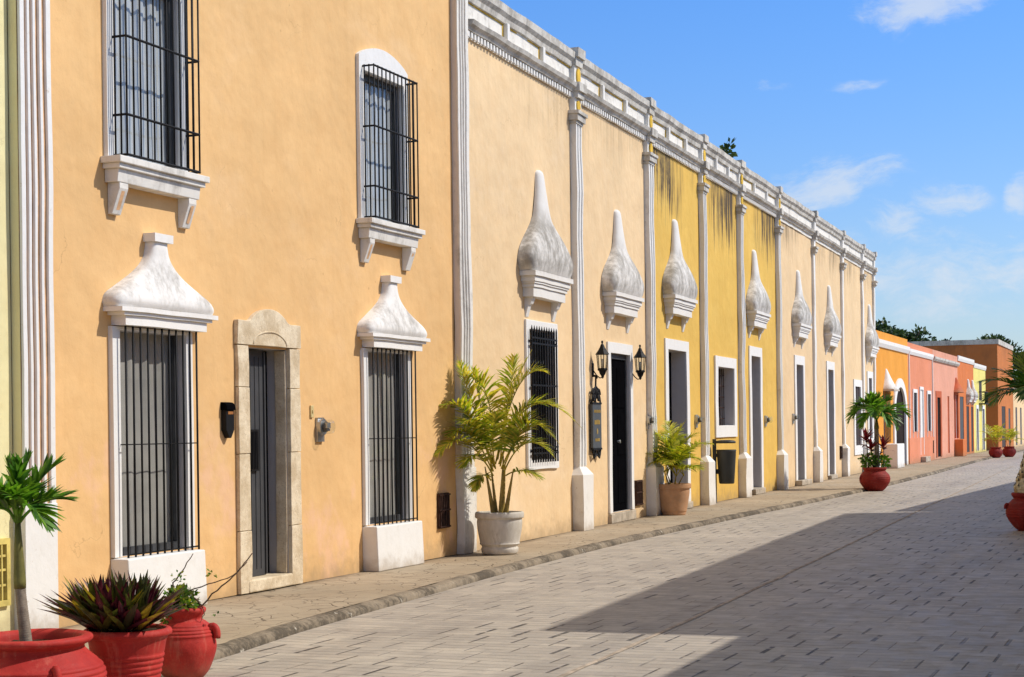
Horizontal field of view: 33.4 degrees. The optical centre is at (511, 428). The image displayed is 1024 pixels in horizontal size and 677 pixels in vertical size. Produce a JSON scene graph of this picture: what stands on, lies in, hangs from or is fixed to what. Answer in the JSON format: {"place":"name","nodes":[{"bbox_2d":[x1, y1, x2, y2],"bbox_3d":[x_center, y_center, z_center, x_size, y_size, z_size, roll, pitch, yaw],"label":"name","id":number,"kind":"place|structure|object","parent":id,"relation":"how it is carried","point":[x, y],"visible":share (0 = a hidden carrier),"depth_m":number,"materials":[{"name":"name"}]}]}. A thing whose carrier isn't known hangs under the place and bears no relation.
{"place":"outdoors","nodes":[
{"label":"outdoors","id":0,"kind":"place"},
{"bbox_2d":[7,0,476,629],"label":"two storey house","id":1,"kind":"structure","parent":0,"point":[257,212],"depth_m":16.80,"materials":[{"name":"orange paint"}]},
{"bbox_2d":[100,0,209,228],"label":"window","id":2,"kind":"structure","parent":1,"relation":"in","point":[138,52],"depth_m":15.38,"materials":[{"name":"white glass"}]},
{"bbox_2d":[108,325,206,604],"bbox_3d":[-3.217,0.376,15.357,0.360,2.537,1.294,-1,0,22],"label":"window","id":3,"kind":"structure","parent":1,"relation":"in","point":[143,368],"depth_m":15.42,"materials":[{"name":"white glass"}]},
{"bbox_2d":[220,402,235,437],"bbox_3d":[-2.750,-0.078,16.545,0.075,0.349,0.167,-1,0,22],"label":"wall lamp","id":4,"kind":"object","parent":1,"relation":"attached to","point":[227,418],"visible":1,"depth_m":16.50,"materials":[{"name":"black metal"}]},
{"bbox_2d":[247,349,267,576],"bbox_3d":[-2.640,0.354,17.269,0.078,2.300,0.558,-1,0,22],"label":"door","id":5,"kind":"structure","parent":1,"relation":"in","point":[258,471],"depth_m":17.40,"materials":[{"name":"grey paint"}]},
{"bbox_2d":[315,418,330,441],"bbox_3d":[-1.996,0.016,18.312,0.178,0.260,0.176,-1,0,22],"label":"electric meter","id":6,"kind":"object","parent":1,"relation":"attached to","point":[322,426],"visible":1,"depth_m":18.27,"materials":[{"name":"metal"}]},
{"bbox_2d":[355,48,424,270],"bbox_3d":[-1.473,-3.135,19.883,0.344,2.512,1.454,-1,0,22],"label":"window","id":7,"kind":"structure","parent":1,"relation":"in","point":[377,101],"depth_m":19.87,"materials":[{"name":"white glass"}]},
{"bbox_2d":[360,347,423,571],"bbox_3d":[-1.434,0.352,19.875,0.358,2.537,1.302,-1,0,22],"label":"window","id":8,"kind":"structure","parent":1,"relation":"in","point":[388,546],"depth_m":19.87,"materials":[{"name":"white glass"}]},
{"bbox_2d":[61,446,1023,648],"bbox_3d":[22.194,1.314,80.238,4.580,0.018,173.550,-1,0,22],"label":"sidewalk","id":9,"kind":"structure","parent":0,"point":[239,616],"depth_m":19.40,"materials":[{"name":"beige concrete"}]},
{"bbox_2d":[0,0,14,630],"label":"yellow house","id":10,"kind":"structure","parent":9,"relation":"on","point":[6,575],"depth_m":13.49,"materials":[{"name":"paint"}]},
{"bbox_2d":[475,510,523,554],"bbox_3d":[-0.156,1.333,21.753,0.629,0.541,0.635,-1,0,22],"label":"plant pot","id":11,"kind":"object","parent":9,"relation":"on","point":[499,533],"visible":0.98,"depth_m":21.53,"materials":[{"name":"ceramic"}]},
{"bbox_2d":[432,350,579,512],"bbox_3d":[-0.150,0.061,21.657,2.021,2.117,1.068,-1,0,-14],"label":"areca palm","id":12,"kind":"object","parent":11,"relation":"in","point":[491,425],"visible":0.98,"depth_m":21.59,"materials":[{"name":"green plant"}]},
{"bbox_2d":[468,0,663,549],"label":"terrace house","id":13,"kind":"structure","parent":9,"relation":"on","point":[563,157],"depth_m":25.93,"materials":[{"name":"beige paint"}]},
{"bbox_2d":[524,319,558,469],"bbox_3d":[0.373,-0.477,24.984,0.296,2.156,1.430,-1,0,20],"label":"window","id":14,"kind":"structure","parent":13,"relation":"in","point":[533,385],"depth_m":24.88,"materials":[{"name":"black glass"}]},
{"bbox_2d":[590,375,601,458],"bbox_3d":[1.346,-0.181,27.398,0.096,1.351,0.500,-1,0,20],"label":"hanging sign","id":15,"kind":"object","parent":13,"relation":"attached to","point":[596,434],"visible":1,"depth_m":27.34,"materials":[{"name":"grey metal"}]},
{"bbox_2d":[592,341,608,378],"bbox_3d":[1.423,-1.097,27.366,0.293,0.616,0.205,-1,0,20],"label":"wall lantern","id":16,"kind":"object","parent":13,"relation":"attached to","point":[603,351],"depth_m":27.32,"materials":[{"name":"black metal"}]},
{"bbox_2d":[611,354,627,511],"bbox_3d":[1.766,0.078,28.900,0.150,2.659,1.188,-1,0,20],"label":"door","id":17,"kind":"structure","parent":13,"relation":"in","point":[618,362],"depth_m":29.05,"materials":[{"name":"black paint"}]},
{"bbox_2d":[633,345,645,379],"bbox_3d":[2.189,-1.137,29.513,0.293,0.616,0.205,-1,0,20],"label":"wall lantern","id":18,"kind":"object","parent":13,"relation":"attached to","point":[641,355],"depth_m":29.47,"materials":[{"name":"black metal"}]},
{"bbox_2d":[646,415,653,428],"bbox_3d":[2.502,-0.113,30.511,0.178,0.260,0.176,-1,0,20],"label":"electric meter","id":19,"kind":"object","parent":13,"relation":"attached to","point":[649,419],"visible":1,"depth_m":30.47,"materials":[{"name":"metal"}]},
{"bbox_2d":[161,449,1023,674],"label":"kerb","id":20,"kind":"structure","parent":9,"relation":"on","point":[248,642],"depth_m":18.06,"materials":[{"name":"grey concrete"}]},
{"bbox_2d":[659,483,690,515],"bbox_3d":[2.906,1.279,30.681,0.638,0.569,0.644,-1,0,22],"label":"plant pot","id":21,"kind":"object","parent":9,"relation":"on","point":[674,499],"visible":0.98,"depth_m":30.45,"materials":[{"name":"ceramic"}]},
{"bbox_2d":[648,420,711,483],"bbox_3d":[2.933,0.434,30.706,1.377,1.232,1.443,-1,0,22],"label":"areca palm","id":22,"kind":"object","parent":21,"relation":"in","point":[675,453],"visible":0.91,"depth_m":30.63,"materials":[{"name":"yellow plant"}]},
{"bbox_2d":[712,439,735,502],"bbox_3d":[4.383,0.883,35.115,0.475,1.320,0.397,-1,0,20],"label":"litter bin","id":23,"kind":"object","parent":9,"relation":"on","point":[725,460],"visible":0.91,"depth_m":34.97,"materials":[{"name":"grey plastic"}]},
{"bbox_2d":[875,317,902,331],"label":"broadleaf tree","id":24,"kind":"object","parent":9,"relation":"on","point":[879,326],"visible":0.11,"depth_m":126.36,"materials":[{"name":"green plant"}]},
{"bbox_2d":[878,323,936,341],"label":"broadleaf tree","id":25,"kind":"object","parent":9,"relation":"on","point":[917,335],"visible":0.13,"depth_m":122.04,"materials":[{"name":"green plant"}]},
{"bbox_2d":[909,339,1013,449],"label":"corner house","id":26,"kind":"structure","parent":9,"relation":"on","point":[989,354],"depth_m":97.27,"materials":[{"name":"orange paint"}]},
{"bbox_2d":[1002,406,1005,447],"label":"door","id":27,"kind":"structure","parent":26,"relation":"in","point":[1003,407],"depth_m":99.93,"materials":[{"name":"grey wood"}]},
{"bbox_2d":[1008,408,1009,444],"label":"door","id":28,"kind":"structure","parent":26,"relation":"in","point":[1008,408],"depth_m":103.55,"materials":[{"name":"grey paint"}]},
{"bbox_2d":[957,355,977,453],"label":"house","id":29,"kind":"structure","parent":9,"relation":"on","point":[968,398],"depth_m":85.08,"materials":[{"name":"orange paint"}]},
{"bbox_2d":[960,397,963,438],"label":"window","id":30,"kind":"structure","parent":29,"relation":"in","point":[961,398],"depth_m":83.19,"materials":[{"name":"grey glass"}]},
{"bbox_2d":[966,406,968,451],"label":"door","id":31,"kind":"structure","parent":29,"relation":"in","point":[967,407],"depth_m":85.63,"materials":[{"name":"wood"}]},
{"bbox_2d":[971,406,972,450],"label":"door","id":32,"kind":"structure","parent":29,"relation":"in","point":[971,406],"depth_m":87.56,"materials":[{"name":"orange paint"}]},
{"bbox_2d":[973,363,988,452],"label":"house","id":33,"kind":"structure","parent":9,"relation":"on","point":[979,370],"depth_m":90.79,"materials":[{"name":"paint"}]},
{"bbox_2d":[977,410,977,450],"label":"door","id":34,"kind":"structure","parent":33,"relation":"in","point":[977,410],"depth_m":89.93,"materials":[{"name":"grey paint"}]},
{"bbox_2d":[983,409,983,449],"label":"door","id":35,"kind":"structure","parent":33,"relation":"in","point":[983,409],"depth_m":92.79,"materials":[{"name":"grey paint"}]},
{"bbox_2d":[979,382,988,404],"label":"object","id":36,"kind":"structure","parent":33,"relation":"in","point":[980,391],"depth_m":91.34,"materials":[{"name":"black metal"}]},
{"bbox_2d":[976,333,1022,368],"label":"broadleaf tree","id":37,"kind":"object","parent":9,"relation":"on","point":[1000,337],"visible":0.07,"depth_m":146.25,"materials":[{"name":"green plant"}]},
{"bbox_2d":[161,451,1023,676],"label":"road","id":38,"kind":"structure","parent":0,"point":[936,589],"depth_m":15.46,"materials":[{"name":"stone"}]},
{"bbox_2d":[0,628,106,676],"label":"plant pot","id":39,"kind":"object","parent":38,"relation":"on","point":[53,652],"visible":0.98,"depth_m":9.49,"materials":[{"name":"red ceramic"}]},
{"bbox_2d":[0,447,77,640],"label":"potted palm","id":40,"kind":"object","parent":39,"relation":"on","point":[17,489],"visible":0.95,"depth_m":9.69,"materials":[{"name":"green plant"}]},
{"bbox_2d":[84,623,171,676],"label":"plant pot","id":41,"kind":"object","parent":38,"relation":"on","point":[130,653],"visible":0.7,"depth_m":10.20,"materials":[{"name":"red ceramic"}]},
{"bbox_2d":[36,569,188,631],"bbox_3d":[-2.386,1.040,10.377,0.911,0.388,0.947,-1,0,22],"label":"sword leaf plant","id":42,"kind":"object","parent":41,"relation":"on","point":[118,605],"visible":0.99,"depth_m":10.20,"materials":[{"name":"green plant"}]},
{"bbox_2d":[159,606,220,676],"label":"plant pot","id":43,"kind":"object","parent":38,"relation":"on","point":[190,647],"visible":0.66,"depth_m":11.37,"materials":[{"name":"red ceramic"}]},
{"bbox_2d":[159,583,200,623],"bbox_3d":[-2.232,1.179,11.520,0.281,0.265,0.331,-1,0,3],"label":"leafy plant","id":44,"kind":"object","parent":43,"relation":"in","point":[184,597],"visible":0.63,"depth_m":11.47,"materials":[{"name":"green plant"}]},
{"bbox_2d":[171,553,252,622],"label":"bare twigs","id":45,"kind":"object","parent":43,"relation":"in","point":[207,575],"visible":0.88,"depth_m":11.49,"materials":[{"name":"brown plant"}]},
{"bbox_2d":[557,466,1012,676],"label":"road seam","id":46,"kind":"object","parent":38,"relation":"on","point":[630,645],"visible":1,"depth_m":15.67,"materials":[{"name":"concrete"}]},
{"bbox_2d":[859,467,889,490],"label":"plant pot","id":47,"kind":"object","parent":38,"relation":"on","point":[874,479],"visible":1,"depth_m":41.65,"materials":[{"name":"red ceramic"}]},
{"bbox_2d":[857,451,891,467],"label":"shrub","id":48,"kind":"object","parent":47,"relation":"in","point":[872,460],"visible":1,"depth_m":41.83,"materials":[{"name":"green plant"}]},
{"bbox_2d":[857,427,892,467],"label":"red cordyline","id":49,"kind":"object","parent":47,"relation":"in","point":[871,443],"visible":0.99,"depth_m":41.87,"materials":[{"name":"red plant"}]},
{"bbox_2d":[844,390,911,467],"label":"potted palm","id":50,"kind":"object","parent":47,"relation":"in","point":[872,405],"visible":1,"depth_m":41.73,"materials":[{"name":"green plant"}]},
{"bbox_2d":[989,447,1002,457],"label":"plant pot","id":51,"kind":"object","parent":38,"relation":"on","point":[995,452],"visible":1,"depth_m":78.30,"materials":[{"name":"red ceramic"}]},
{"bbox_2d":[976,423,1017,446],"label":"areca palm","id":52,"kind":"object","parent":51,"relation":"in","point":[993,435],"visible":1,"depth_m":78.51,"materials":[{"name":"yellow plant"}]},
{"bbox_2d":[1003,446,1015,456],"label":"plant pot","id":53,"kind":"object","parent":38,"relation":"on","point":[1009,451],"visible":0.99,"depth_m":79.81,"materials":[{"name":"red ceramic"}]},
{"bbox_2d":[997,426,1023,445],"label":"areca palm","id":54,"kind":"object","parent":53,"relation":"in","point":[1012,435],"visible":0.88,"depth_m":79.90,"materials":[{"name":"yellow plant"}]},
{"bbox_2d":[1004,492,1023,530],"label":"plant pot","id":55,"kind":"object","parent":38,"relation":"on","point":[1014,508],"visible":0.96,"depth_m":25.76,"materials":[{"name":"red ceramic"}]},
{"bbox_2d":[977,350,1023,492],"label":"potted palm","id":56,"kind":"object","parent":55,"relation":"in","point":[1017,383],"visible":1,"depth_m":25.86,"materials":[{"name":"green plant"}]},
{"bbox_2d":[652,107,788,508],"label":"terrace house","id":57,"kind":"structure","parent":0,"point":[718,228],"depth_m":35.91,"materials":[{"name":"yellow paint"}]},
{"bbox_2d":[669,352,672,482],"bbox_3d":[2.874,-0.017,32.704,0.062,2.920,1.400,-1,0,20],"label":"door","id":58,"kind":"structure","parent":57,"relation":"in","point":[670,393],"depth_m":33.23,"materials":[{"name":"black paint"}]},
{"bbox_2d":[694,415,701,427],"bbox_3d":[3.739,-0.139,33.976,0.178,0.260,0.176,-1,0,20],"label":"electric meter","id":59,"kind":"object","parent":57,"relation":"attached to","point":[698,419],"visible":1,"depth_m":33.93,"materials":[{"name":"metal"}]},
{"bbox_2d":[714,355,737,437],"bbox_3d":[4.437,-0.663,36.639,0.370,1.715,2.099,-1,0,20],"label":"window","id":60,"kind":"structure","parent":57,"relation":"in","point":[722,430],"depth_m":36.80,"materials":[{"name":"white paint"}]},
{"bbox_2d":[719,137,737,157],"bbox_3d":[4.681,-6.079,37.224,0.499,0.557,0.564,-1,0,-6],"label":"wall plant","id":61,"kind":"object","parent":57,"relation":"on","point":[725,148],"depth_m":37.16,"materials":[{"name":"green plant"}]},
{"bbox_2d":[764,416,769,425],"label":"electric meter","id":62,"kind":"object","parent":57,"relation":"attached to","point":[766,419],"visible":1,"depth_m":40.56,"materials":[{"name":"metal"}]},
{"bbox_2d":[500,0,1023,370],"label":"sky","id":63,"kind":"structure","parent":0,"point":[900,123],"materials":[{"name":"blue"}]},
{"bbox_2d":[780,192,880,486],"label":"terrace house","id":64,"kind":"structure","parent":0,"point":[830,337],"depth_m":48.79,"materials":[{"name":"beige paint"}]},
{"bbox_2d":[792,414,797,423],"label":"electric meter","id":65,"kind":"object","parent":64,"relation":"attached to","point":[794,417],"visible":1,"depth_m":43.98,"materials":[{"name":"metal"}]},
{"bbox_2d":[853,379,862,454],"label":"window","id":66,"kind":"structure","parent":64,"relation":"in","point":[858,383],"depth_m":54.92,"materials":[{"name":"white paint"}]},
{"bbox_2d":[867,371,873,444],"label":"window","id":67,"kind":"structure","parent":64,"relation":"in","point":[869,374],"depth_m":57.85,"materials":[{"name":"white paint"}]},
{"bbox_2d":[876,330,909,467],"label":"house","id":68,"kind":"structure","parent":0,"point":[892,365],"depth_m":62.28,"materials":[{"name":"orange paint"}]},
{"bbox_2d":[883,391,890,442],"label":"window","id":69,"kind":"structure","parent":68,"relation":"in","point":[886,429],"depth_m":61.13,"materials":[{"name":"orange metal"}]},
{"bbox_2d":[907,342,934,463],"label":"house","id":70,"kind":"structure","parent":0,"point":[920,404],"depth_m":69.34,"materials":[{"name":"paint"}]},
{"bbox_2d":[912,389,917,431],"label":"window","id":71,"kind":"structure","parent":70,"relation":"in","point":[914,391],"depth_m":68.20,"materials":[{"name":"white paint"}]},
{"bbox_2d":[920,390,922,436],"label":"window","id":72,"kind":"structure","parent":70,"relation":"in","point":[920,390],"depth_m":69.86,"materials":[{"name":"white paint"}]},
{"bbox_2d":[927,391,931,430],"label":"window","id":73,"kind":"structure","parent":70,"relation":"in","point":[929,417],"depth_m":71.98,"materials":[{"name":"white paint"}]},
{"bbox_2d":[932,349,966,459],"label":"house","id":74,"kind":"structure","parent":0,"point":[947,389],"depth_m":77.48,"materials":[{"name":"pink paint"}]},
{"bbox_2d":[937,397,939,456],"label":"door","id":75,"kind":"structure","parent":74,"relation":"in","point":[938,402],"depth_m":75.03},
{"bbox_2d":[947,396,948,452],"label":"door","id":76,"kind":"structure","parent":74,"relation":"in","point":[947,396],"depth_m":78.34,"materials":[{"name":"paint"}]},
{"bbox_2d":[954,393,958,437],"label":"window","id":77,"kind":"structure","parent":74,"relation":"in","point":[956,426],"depth_m":81.24,"materials":[{"name":"paint"}]},
{"bbox_2d":[1013,387,1023,446],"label":"house","id":78,"kind":"structure","parent":0,"point":[1018,413],"depth_m":109.46,"materials":[{"name":"beige paint"}]}
]}

